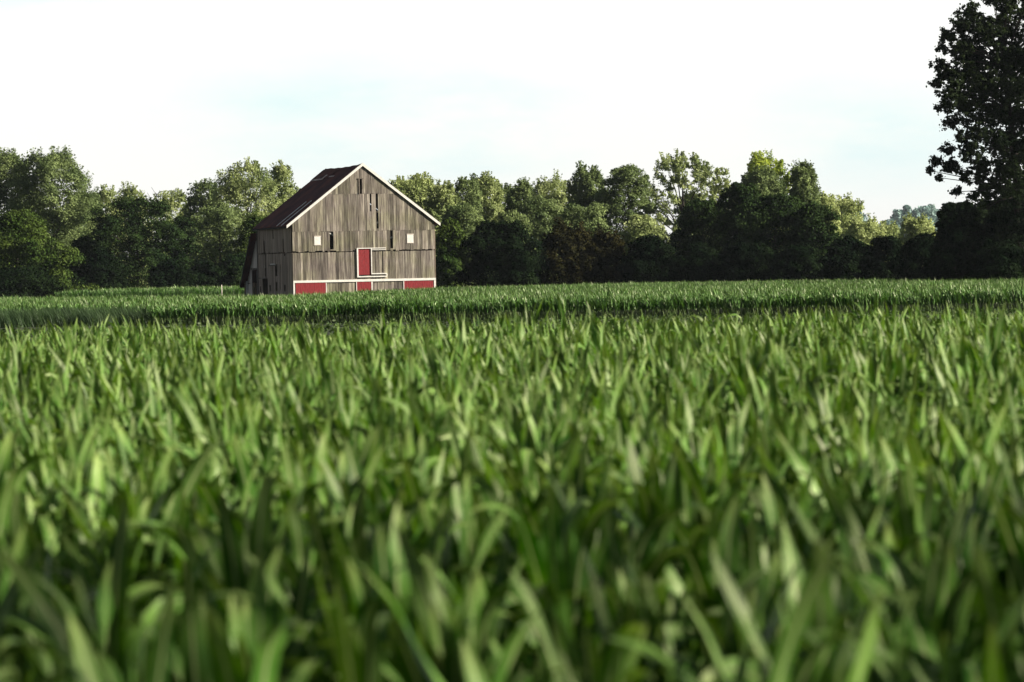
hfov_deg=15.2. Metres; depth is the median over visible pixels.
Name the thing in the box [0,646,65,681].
corn plant
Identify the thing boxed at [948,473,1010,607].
corn plant
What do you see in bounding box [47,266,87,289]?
bush
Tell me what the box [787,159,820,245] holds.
tree
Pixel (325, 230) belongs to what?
barn
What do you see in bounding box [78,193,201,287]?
tree
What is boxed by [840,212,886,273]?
tree
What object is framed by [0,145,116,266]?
tree
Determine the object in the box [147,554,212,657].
corn plant
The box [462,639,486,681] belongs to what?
corn plant
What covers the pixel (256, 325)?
weeds
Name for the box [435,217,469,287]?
tree
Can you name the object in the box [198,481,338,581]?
corn plant
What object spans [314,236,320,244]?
window
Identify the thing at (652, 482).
corn plant
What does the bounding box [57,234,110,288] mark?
tree
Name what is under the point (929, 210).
distant wood
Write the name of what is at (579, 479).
corn plant
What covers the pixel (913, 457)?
corn plant
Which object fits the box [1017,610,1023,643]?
corn plant
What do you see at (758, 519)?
corn plant
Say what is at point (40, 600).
corn plant
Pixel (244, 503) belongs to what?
corn plant
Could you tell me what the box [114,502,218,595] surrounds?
corn plant
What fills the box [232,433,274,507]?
corn plant
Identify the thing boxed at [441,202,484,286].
tree
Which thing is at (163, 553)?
corn plant
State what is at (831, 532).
corn plant
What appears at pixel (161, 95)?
sky
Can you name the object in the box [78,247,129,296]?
bush
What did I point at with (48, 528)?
corn plant
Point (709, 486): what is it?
corn plant
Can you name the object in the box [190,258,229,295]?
bush
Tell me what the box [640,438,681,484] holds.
corn plant
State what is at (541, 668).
corn plant
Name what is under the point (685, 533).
corn plant
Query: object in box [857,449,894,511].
corn plant
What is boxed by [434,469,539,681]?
corn plant
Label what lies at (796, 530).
corn plant
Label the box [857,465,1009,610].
corn plant
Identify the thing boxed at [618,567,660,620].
corn plant
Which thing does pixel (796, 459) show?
corn plant
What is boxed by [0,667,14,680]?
corn plant
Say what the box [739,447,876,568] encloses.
corn plant
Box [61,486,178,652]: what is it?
corn plant
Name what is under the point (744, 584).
corn plant
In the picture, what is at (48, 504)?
corn plant
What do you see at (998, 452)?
corn plant
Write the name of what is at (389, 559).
corn plant
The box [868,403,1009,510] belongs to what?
corn plant
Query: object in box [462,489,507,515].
corn plant
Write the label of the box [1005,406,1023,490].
corn plant
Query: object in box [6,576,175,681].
corn plant
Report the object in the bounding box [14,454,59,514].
corn plant
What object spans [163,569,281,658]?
corn plant
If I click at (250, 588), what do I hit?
corn plant
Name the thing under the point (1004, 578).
corn plant
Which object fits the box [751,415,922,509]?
corn plant
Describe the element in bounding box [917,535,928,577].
corn plant
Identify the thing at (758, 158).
tree
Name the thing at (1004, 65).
tree
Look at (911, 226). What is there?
tree
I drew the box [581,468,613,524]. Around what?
corn plant
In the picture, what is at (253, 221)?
tree
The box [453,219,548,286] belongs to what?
tree
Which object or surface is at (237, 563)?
corn plant
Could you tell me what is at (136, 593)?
corn plant
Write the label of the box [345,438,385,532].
corn plant
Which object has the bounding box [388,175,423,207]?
tree
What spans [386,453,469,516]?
corn plant
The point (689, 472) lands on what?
corn plant
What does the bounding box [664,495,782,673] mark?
corn plant
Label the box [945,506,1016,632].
corn plant
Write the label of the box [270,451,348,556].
corn plant
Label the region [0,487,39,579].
corn plant
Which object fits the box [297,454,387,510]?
corn plant
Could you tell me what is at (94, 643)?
corn plant
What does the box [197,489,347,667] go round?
corn plant
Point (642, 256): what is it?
bush
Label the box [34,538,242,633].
corn plant
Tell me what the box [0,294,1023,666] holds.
corn field
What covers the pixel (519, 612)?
corn plant
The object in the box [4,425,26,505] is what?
corn plant
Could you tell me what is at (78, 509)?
corn plant
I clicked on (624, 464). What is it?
corn plant
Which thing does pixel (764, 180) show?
tree
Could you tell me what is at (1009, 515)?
corn plant
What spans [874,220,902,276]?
tree
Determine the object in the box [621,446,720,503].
corn plant
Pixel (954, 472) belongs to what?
corn plant
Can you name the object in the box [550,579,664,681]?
corn plant
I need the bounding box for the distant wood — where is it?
[840,204,939,237]
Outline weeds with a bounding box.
[0,306,1023,342]
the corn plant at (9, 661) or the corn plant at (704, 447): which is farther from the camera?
the corn plant at (704, 447)
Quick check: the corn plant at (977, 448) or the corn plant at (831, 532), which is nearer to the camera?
the corn plant at (831, 532)
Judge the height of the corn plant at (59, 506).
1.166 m
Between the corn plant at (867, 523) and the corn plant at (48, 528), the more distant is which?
the corn plant at (48, 528)
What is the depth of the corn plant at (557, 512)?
13.89 m
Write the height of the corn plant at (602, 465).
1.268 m
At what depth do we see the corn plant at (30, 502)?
16.25 m
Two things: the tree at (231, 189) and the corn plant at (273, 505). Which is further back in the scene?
the tree at (231, 189)
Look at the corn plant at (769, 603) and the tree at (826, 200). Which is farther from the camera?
the tree at (826, 200)
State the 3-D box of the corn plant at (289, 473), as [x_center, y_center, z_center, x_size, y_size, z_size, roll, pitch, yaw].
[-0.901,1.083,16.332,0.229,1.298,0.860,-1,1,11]
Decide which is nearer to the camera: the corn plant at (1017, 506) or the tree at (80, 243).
the corn plant at (1017, 506)
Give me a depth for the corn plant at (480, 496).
15.96 m
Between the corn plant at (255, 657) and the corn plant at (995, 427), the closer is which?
the corn plant at (255, 657)
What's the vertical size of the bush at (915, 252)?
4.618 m
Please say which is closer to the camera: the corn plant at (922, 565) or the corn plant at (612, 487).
the corn plant at (922, 565)
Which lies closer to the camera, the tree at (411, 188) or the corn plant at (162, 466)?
the corn plant at (162, 466)
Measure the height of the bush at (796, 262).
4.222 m
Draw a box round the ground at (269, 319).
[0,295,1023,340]
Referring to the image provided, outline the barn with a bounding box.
[239,163,439,296]
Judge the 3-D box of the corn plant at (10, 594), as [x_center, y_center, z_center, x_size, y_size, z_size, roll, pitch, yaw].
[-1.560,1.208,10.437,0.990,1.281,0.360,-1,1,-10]
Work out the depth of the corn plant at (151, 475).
17.27 m
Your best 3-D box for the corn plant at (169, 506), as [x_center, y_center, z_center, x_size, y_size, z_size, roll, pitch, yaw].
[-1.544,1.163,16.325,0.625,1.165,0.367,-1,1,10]
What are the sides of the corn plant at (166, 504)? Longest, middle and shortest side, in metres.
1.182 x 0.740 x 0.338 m
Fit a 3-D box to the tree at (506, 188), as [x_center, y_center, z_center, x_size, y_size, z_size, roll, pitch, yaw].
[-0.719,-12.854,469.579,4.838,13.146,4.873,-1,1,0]
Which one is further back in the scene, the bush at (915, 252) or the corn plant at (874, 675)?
the bush at (915, 252)
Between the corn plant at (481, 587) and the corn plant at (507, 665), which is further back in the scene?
the corn plant at (481, 587)
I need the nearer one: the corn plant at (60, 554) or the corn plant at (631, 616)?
the corn plant at (631, 616)
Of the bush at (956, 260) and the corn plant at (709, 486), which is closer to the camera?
the corn plant at (709, 486)
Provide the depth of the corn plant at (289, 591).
14.41 m
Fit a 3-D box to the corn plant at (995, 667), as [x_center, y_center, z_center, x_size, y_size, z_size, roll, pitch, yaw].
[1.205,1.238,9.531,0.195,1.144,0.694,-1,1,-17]
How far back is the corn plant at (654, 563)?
12.77 m
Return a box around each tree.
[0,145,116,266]
[0,146,32,266]
[0,209,99,296]
[4,207,82,267]
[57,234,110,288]
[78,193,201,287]
[85,183,128,266]
[113,181,153,287]
[149,188,190,256]
[165,215,206,270]
[179,199,247,286]
[180,177,221,262]
[200,156,281,257]
[231,208,267,255]
[260,159,300,213]
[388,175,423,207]
[407,171,439,286]
[422,178,464,287]
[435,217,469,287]
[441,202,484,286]
[448,173,488,285]
[475,171,505,249]
[492,209,534,275]
[499,182,514,211]
[504,176,536,224]
[520,168,573,239]
[520,195,566,284]
[545,201,613,278]
[563,160,616,280]
[594,163,661,253]
[617,214,667,279]
[644,148,718,241]
[665,197,728,274]
[668,219,710,254]
[671,196,688,218]
[708,167,730,208]
[711,181,767,263]
[723,162,788,252]
[728,193,815,274]
[729,150,792,241]
[784,200,842,274]
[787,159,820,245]
[816,191,842,241]
[832,192,867,279]
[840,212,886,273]
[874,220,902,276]
[896,212,935,244]
[925,0,1023,249]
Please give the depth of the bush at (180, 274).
426.72 m
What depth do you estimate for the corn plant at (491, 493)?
15.68 m
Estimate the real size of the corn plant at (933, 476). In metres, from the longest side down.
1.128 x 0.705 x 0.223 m
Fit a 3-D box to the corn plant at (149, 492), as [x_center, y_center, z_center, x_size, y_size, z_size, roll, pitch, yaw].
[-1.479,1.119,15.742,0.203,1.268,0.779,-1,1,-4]
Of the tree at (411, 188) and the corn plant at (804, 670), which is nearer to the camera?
the corn plant at (804, 670)
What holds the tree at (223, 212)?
on the ground at (269, 319)
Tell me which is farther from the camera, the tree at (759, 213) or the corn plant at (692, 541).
the tree at (759, 213)
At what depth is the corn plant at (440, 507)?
15.10 m
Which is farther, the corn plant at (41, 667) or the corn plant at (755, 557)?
the corn plant at (755, 557)
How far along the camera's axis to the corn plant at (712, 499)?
16.36 m
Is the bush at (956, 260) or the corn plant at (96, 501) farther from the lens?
the bush at (956, 260)
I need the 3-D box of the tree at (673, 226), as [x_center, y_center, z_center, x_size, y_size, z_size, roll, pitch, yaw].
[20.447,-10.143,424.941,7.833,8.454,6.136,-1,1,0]
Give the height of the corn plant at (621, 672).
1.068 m
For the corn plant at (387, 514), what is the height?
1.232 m
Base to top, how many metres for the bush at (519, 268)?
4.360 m
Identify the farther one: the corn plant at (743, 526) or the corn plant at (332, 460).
the corn plant at (332, 460)
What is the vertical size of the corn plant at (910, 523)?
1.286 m
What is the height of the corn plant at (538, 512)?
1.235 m
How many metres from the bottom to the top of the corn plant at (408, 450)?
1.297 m
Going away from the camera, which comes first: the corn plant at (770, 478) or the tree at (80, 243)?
the corn plant at (770, 478)
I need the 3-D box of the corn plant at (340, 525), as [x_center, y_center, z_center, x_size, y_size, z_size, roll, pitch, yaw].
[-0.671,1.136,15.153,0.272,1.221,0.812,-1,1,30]
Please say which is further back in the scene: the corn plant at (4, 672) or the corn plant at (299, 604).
the corn plant at (299, 604)
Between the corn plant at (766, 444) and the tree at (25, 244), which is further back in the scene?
the tree at (25, 244)
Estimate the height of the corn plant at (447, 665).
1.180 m
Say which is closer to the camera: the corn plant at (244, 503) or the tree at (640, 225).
the corn plant at (244, 503)
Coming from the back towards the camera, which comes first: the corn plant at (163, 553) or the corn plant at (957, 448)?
the corn plant at (957, 448)
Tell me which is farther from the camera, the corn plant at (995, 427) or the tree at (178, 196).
the tree at (178, 196)
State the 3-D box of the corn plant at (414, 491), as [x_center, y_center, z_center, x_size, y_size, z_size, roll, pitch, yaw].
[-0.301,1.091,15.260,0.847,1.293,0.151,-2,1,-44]
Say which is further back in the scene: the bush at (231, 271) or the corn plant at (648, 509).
the bush at (231, 271)
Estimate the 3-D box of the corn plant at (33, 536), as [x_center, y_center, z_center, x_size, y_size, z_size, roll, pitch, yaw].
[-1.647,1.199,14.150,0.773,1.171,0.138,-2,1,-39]
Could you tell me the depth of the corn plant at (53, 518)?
17.81 m
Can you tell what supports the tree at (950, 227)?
on the ground at (269, 319)
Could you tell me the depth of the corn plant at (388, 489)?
17.50 m
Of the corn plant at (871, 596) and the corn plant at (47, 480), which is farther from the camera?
the corn plant at (47, 480)
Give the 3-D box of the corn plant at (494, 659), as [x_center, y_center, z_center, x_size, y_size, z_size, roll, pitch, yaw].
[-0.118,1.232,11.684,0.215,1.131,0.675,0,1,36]
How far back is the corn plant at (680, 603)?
13.51 m
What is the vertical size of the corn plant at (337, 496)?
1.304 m
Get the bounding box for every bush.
[0,261,71,297]
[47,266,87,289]
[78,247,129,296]
[146,258,201,288]
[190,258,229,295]
[212,252,245,294]
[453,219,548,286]
[493,247,540,286]
[535,217,599,285]
[576,223,634,284]
[615,233,678,282]
[655,240,724,282]
[712,240,775,281]
[758,243,824,280]
[814,235,869,280]
[854,235,901,279]
[888,232,933,280]
[920,240,977,280]
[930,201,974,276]
[969,239,1023,280]
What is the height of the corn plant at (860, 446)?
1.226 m
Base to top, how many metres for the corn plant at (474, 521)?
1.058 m
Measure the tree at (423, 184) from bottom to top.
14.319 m
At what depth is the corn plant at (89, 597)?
12.62 m
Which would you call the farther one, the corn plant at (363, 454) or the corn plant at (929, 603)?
the corn plant at (363, 454)
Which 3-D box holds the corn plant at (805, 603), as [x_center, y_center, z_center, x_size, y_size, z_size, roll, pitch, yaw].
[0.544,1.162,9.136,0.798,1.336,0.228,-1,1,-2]
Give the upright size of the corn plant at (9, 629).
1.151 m
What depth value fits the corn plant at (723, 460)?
18.04 m
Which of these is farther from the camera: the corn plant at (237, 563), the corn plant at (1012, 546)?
the corn plant at (237, 563)
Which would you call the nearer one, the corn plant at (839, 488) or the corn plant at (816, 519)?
the corn plant at (816, 519)
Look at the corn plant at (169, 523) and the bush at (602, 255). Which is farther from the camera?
the bush at (602, 255)
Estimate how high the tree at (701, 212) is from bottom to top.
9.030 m
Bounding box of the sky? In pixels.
[0,0,1023,251]
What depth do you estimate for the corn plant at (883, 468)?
17.70 m
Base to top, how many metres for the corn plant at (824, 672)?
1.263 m
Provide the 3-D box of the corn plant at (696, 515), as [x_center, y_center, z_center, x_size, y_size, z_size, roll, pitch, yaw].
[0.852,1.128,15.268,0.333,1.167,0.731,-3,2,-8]
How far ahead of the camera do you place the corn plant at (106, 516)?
16.89 m
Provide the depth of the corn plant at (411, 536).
15.95 m
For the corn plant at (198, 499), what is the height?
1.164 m
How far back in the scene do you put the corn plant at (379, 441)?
17.76 m
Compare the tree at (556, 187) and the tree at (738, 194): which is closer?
the tree at (738, 194)
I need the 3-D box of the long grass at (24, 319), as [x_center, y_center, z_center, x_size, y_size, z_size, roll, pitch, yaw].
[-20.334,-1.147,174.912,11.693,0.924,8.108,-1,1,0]
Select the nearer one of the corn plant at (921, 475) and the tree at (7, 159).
the corn plant at (921, 475)
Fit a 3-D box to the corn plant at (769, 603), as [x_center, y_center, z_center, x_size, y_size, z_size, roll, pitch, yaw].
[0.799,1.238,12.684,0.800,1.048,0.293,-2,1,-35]
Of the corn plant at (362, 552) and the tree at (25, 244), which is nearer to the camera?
the corn plant at (362, 552)
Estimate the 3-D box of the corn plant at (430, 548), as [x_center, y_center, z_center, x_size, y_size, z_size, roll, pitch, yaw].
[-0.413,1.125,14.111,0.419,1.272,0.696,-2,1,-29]
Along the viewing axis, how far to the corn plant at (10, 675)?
10.48 m
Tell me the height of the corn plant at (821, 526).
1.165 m
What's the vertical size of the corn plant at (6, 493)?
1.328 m
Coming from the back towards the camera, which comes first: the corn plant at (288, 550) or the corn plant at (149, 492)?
the corn plant at (149, 492)
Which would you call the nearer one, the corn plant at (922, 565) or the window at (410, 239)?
the corn plant at (922, 565)
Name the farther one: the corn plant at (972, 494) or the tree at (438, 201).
the tree at (438, 201)
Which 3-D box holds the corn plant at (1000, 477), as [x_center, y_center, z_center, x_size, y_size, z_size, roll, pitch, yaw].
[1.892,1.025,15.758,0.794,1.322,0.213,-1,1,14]
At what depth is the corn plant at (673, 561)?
15.10 m
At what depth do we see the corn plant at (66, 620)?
12.11 m
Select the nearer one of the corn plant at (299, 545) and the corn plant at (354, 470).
the corn plant at (299, 545)
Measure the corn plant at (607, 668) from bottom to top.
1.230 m
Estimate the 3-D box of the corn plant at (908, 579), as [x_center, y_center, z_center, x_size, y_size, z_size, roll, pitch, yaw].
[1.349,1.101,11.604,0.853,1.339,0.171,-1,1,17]
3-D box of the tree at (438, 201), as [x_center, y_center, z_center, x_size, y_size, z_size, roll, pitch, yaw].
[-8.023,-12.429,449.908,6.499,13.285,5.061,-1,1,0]
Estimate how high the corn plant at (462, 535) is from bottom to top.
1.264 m
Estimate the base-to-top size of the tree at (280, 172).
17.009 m
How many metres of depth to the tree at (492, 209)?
463.71 m
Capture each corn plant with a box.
[0,431,92,534]
[0,465,44,576]
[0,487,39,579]
[0,525,28,630]
[0,542,67,681]
[0,549,255,681]
[0,562,96,646]
[0,596,31,680]
[0,607,60,681]
[0,631,68,681]
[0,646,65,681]
[0,646,124,681]
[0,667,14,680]
[1,526,99,659]
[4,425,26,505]
[5,470,54,538]
[5,496,205,681]
[5,545,182,680]
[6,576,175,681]
[7,501,76,592]
[12,442,103,566]
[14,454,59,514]
[22,513,146,632]
[27,493,79,546]
[28,604,96,660]
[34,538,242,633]
[35,485,84,563]
[37,452,132,563]
[39,493,88,589]
[40,440,177,563]
[42,462,89,527]
[52,548,77,568]
[53,440,218,584]
[58,482,169,587]
[60,464,217,589]
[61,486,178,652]
[76,472,174,555]
[77,451,110,550]
[79,488,89,516]
[82,429,203,503]
[84,469,144,497]
[84,470,204,556]
[90,447,150,673]
[108,481,174,535]
[111,419,231,502]
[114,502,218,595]
[121,466,174,552]
[121,553,212,681]
[127,471,345,604]
[130,467,286,624]
[137,485,197,593]
[142,514,161,582]
[143,446,378,612]
[147,469,179,494]
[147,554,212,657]
[162,463,310,629]
[163,521,293,563]
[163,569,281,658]
[167,478,278,512]
[176,545,343,681]
[189,487,206,532]
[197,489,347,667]
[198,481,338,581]
[198,563,351,672]
[205,546,316,681]
[207,525,352,681]
[224,553,257,632]
[226,478,277,521]
[231,443,344,512]
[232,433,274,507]
[232,453,257,510]
[240,458,278,511]
[245,552,405,681]
[249,441,308,538]
[269,475,365,667]
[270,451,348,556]
[272,495,336,669]
[276,433,327,503]
[280,547,335,613]
[282,471,347,601]
[283,502,494,676]
[293,439,402,566]
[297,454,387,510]
[299,428,411,528]
[304,499,517,681]
[311,458,407,527]
[313,567,601,681]
[317,424,434,509]
[318,453,461,568]
[323,500,386,629]
[328,493,386,516]
[330,459,499,580]
[334,571,393,681]
[338,476,484,565]
[343,505,530,633]
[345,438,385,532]
[371,422,389,513]
[374,468,467,500]
[377,468,434,507]
[379,424,509,513]
[383,522,534,680]
[385,566,532,681]
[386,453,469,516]
[396,428,443,505]
[399,555,524,680]
[402,451,504,508]
[402,456,506,573]
[409,529,487,562]
[418,463,533,636]
[419,498,512,623]
[421,527,506,656]
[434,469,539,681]
[450,485,674,679]
[452,466,545,567]
[456,513,476,572]
[461,470,545,564]
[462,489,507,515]
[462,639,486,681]
[467,458,564,669]
[468,481,569,593]
[469,429,573,498]
[473,421,630,669]
[478,491,484,503]
[480,421,621,539]
[484,439,633,587]
[487,568,654,681]
[488,470,695,663]
[489,456,622,520]
[491,638,600,681]
[505,480,592,678]
[530,481,544,513]
[530,484,628,661]
[538,454,648,505]
[540,441,610,485]
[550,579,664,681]
[569,548,835,681]
[571,655,634,681]
[572,428,654,541]
[578,404,644,499]
[580,435,688,681]
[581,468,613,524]
[587,519,783,681]
[591,573,700,681]
[599,539,636,633]
[599,549,803,681]
[600,480,782,674]
[610,466,618,529]
[611,446,747,520]
[612,439,806,567]
[615,506,682,565]
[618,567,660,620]
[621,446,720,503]
[624,494,828,643]
[627,435,709,668]
[627,450,681,573]
[628,535,835,681]
[636,568,740,681]
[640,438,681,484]
[656,594,867,681]
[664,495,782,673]
[668,422,775,514]
[672,513,784,681]
[675,551,779,676]
[678,480,746,576]
[680,475,688,523]
[698,426,711,475]
[700,534,914,681]
[706,467,745,521]
[708,473,761,509]
[711,553,919,681]
[714,468,800,500]
[722,510,757,559]
[724,474,756,528]
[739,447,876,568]
[739,467,873,560]
[739,483,843,565]
[739,516,746,533]
[741,472,810,539]
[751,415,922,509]
[755,435,855,560]
[757,531,874,573]
[760,422,842,486]
[762,472,844,579]
[767,504,881,630]
[768,518,862,676]
[771,586,958,681]
[773,476,924,630]
[776,431,931,545]
[776,498,868,604]
[787,622,979,681]
[800,595,1023,681]
[804,500,877,569]
[807,522,838,566]
[818,468,976,676]
[827,552,1023,681]
[835,474,889,568]
[835,478,950,519]
[838,467,963,555]
[845,446,891,483]
[847,469,894,518]
[852,433,891,492]
[854,467,859,494]
[856,487,1023,681]
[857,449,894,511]
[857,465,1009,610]
[858,550,983,681]
[859,575,1023,672]
[862,484,1023,652]
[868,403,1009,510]
[877,476,1005,570]
[879,430,1022,555]
[880,436,929,502]
[884,466,1002,668]
[900,452,958,516]
[904,434,972,492]
[905,459,920,514]
[909,514,1023,657]
[910,542,1023,681]
[912,430,987,502]
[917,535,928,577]
[932,469,936,494]
[937,456,979,546]
[939,423,1023,497]
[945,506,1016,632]
[946,420,1023,569]
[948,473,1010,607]
[950,433,1010,537]
[964,619,1006,681]
[965,505,1010,573]
[970,474,1011,505]
[973,438,1001,472]
[987,536,1016,629]
[989,440,1023,660]
[995,466,1023,576]
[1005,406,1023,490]
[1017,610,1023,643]
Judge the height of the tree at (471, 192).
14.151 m
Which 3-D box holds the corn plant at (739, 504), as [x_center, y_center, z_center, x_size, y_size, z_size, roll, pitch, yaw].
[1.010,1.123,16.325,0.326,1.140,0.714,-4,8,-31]
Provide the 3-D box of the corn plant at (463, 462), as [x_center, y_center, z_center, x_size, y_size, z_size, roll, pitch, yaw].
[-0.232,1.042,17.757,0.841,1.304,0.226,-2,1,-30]
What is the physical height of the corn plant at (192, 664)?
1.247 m
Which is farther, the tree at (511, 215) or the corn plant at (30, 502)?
the tree at (511, 215)
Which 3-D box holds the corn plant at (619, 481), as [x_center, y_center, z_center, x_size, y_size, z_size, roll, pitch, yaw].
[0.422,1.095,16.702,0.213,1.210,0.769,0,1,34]
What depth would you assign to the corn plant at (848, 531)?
12.12 m
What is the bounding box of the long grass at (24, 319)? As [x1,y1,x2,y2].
[0,305,190,327]
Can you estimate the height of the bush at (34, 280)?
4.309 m
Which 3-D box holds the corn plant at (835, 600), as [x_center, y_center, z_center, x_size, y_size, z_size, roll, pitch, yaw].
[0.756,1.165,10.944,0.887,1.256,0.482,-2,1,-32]
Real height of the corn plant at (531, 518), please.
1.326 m
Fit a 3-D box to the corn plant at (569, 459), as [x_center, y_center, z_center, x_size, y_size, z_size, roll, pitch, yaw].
[0.148,1.030,16.503,0.881,1.356,0.176,-2,1,-21]
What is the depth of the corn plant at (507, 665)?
10.01 m
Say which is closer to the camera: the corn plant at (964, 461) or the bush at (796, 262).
the corn plant at (964, 461)
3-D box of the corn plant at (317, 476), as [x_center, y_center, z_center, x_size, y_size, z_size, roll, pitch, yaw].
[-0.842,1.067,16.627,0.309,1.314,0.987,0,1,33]
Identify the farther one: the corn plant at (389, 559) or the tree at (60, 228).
the tree at (60, 228)
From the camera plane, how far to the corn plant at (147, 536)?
15.43 m
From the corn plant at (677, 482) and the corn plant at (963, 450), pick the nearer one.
the corn plant at (677, 482)
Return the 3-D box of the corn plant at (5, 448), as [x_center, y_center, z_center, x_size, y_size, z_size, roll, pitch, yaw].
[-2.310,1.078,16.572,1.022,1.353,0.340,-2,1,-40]
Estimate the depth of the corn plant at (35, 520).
15.33 m
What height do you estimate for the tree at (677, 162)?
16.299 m
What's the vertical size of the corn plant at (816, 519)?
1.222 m
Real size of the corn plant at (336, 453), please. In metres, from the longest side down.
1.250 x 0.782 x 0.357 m
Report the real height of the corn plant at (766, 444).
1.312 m
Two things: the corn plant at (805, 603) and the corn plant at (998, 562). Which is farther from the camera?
the corn plant at (998, 562)
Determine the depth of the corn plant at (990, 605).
10.29 m
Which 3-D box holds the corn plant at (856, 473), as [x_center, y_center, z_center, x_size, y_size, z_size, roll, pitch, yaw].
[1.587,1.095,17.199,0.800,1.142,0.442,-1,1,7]
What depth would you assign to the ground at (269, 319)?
173.75 m
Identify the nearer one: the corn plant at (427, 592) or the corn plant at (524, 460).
the corn plant at (427, 592)
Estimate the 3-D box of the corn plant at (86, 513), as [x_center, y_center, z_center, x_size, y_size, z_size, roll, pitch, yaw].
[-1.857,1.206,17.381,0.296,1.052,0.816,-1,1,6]
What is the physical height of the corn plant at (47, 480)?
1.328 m
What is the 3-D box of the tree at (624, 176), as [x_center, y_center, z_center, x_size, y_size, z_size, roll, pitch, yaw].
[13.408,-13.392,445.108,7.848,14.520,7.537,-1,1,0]
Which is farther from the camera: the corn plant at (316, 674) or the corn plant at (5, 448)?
the corn plant at (5, 448)
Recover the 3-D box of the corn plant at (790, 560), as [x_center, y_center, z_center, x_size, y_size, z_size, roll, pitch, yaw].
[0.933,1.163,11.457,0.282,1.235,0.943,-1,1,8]
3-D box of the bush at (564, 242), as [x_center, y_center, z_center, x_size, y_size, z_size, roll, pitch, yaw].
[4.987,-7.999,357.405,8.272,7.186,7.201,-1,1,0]
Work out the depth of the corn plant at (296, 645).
11.50 m
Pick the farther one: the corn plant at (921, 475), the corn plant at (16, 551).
the corn plant at (921, 475)
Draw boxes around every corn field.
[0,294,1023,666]
[53,284,244,297]
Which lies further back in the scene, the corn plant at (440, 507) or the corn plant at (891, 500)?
the corn plant at (891, 500)
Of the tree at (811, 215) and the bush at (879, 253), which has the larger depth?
the tree at (811, 215)
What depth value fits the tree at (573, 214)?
409.01 m
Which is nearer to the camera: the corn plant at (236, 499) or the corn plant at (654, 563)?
the corn plant at (654, 563)
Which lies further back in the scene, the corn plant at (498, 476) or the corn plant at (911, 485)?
the corn plant at (498, 476)
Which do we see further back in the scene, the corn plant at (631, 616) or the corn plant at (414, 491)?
the corn plant at (414, 491)
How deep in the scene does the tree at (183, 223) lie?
468.97 m
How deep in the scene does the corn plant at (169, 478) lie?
16.94 m
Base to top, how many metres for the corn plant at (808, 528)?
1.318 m
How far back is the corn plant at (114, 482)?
15.18 m
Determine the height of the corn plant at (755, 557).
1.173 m
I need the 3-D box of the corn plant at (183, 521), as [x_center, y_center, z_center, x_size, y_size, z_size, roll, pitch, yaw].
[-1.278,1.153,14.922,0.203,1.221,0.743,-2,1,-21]
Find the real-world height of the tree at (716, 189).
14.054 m
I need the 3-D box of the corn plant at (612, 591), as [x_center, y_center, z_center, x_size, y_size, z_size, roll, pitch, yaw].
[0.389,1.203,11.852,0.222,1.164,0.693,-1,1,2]
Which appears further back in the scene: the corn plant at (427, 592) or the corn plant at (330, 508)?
the corn plant at (330, 508)
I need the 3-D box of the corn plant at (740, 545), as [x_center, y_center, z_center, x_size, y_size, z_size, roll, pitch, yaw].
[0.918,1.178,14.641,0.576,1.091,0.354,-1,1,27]
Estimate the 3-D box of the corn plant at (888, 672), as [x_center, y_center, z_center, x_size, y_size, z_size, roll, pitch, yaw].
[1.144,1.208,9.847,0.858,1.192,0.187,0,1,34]
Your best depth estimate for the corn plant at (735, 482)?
16.34 m
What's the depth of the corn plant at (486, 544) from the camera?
11.45 m
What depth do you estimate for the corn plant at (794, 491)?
16.96 m
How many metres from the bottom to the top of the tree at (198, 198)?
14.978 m
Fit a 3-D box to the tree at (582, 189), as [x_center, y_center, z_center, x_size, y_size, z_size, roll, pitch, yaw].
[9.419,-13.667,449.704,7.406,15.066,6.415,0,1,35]
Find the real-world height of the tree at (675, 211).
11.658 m
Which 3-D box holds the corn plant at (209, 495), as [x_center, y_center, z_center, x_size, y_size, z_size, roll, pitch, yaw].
[-1.061,1.077,15.559,1.027,1.343,0.310,-2,1,-22]
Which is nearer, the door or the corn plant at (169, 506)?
the corn plant at (169, 506)
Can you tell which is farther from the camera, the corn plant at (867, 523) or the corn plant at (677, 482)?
the corn plant at (677, 482)
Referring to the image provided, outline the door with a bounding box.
[358,249,370,274]
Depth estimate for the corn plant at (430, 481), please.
17.37 m
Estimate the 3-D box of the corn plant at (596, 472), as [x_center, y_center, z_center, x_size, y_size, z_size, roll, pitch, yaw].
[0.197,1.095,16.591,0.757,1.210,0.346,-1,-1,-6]
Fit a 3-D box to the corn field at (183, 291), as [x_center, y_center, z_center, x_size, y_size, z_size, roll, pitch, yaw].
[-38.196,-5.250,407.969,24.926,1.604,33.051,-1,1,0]
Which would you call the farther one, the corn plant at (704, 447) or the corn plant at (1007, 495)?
the corn plant at (704, 447)
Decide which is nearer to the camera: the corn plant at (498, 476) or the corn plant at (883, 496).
the corn plant at (883, 496)
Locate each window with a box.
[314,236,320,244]
[407,234,413,242]
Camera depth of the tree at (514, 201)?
458.90 m
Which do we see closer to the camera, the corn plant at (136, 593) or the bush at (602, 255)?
the corn plant at (136, 593)
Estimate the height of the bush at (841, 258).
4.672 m
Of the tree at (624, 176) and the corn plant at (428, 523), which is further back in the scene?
the tree at (624, 176)
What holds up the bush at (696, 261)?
on the ground at (269, 319)
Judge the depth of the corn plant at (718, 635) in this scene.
10.91 m
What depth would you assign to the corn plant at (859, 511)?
14.55 m
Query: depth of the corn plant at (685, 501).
16.13 m
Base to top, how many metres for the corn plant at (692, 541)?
1.263 m
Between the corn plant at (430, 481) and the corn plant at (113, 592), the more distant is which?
the corn plant at (430, 481)
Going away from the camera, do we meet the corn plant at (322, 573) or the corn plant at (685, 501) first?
the corn plant at (322, 573)

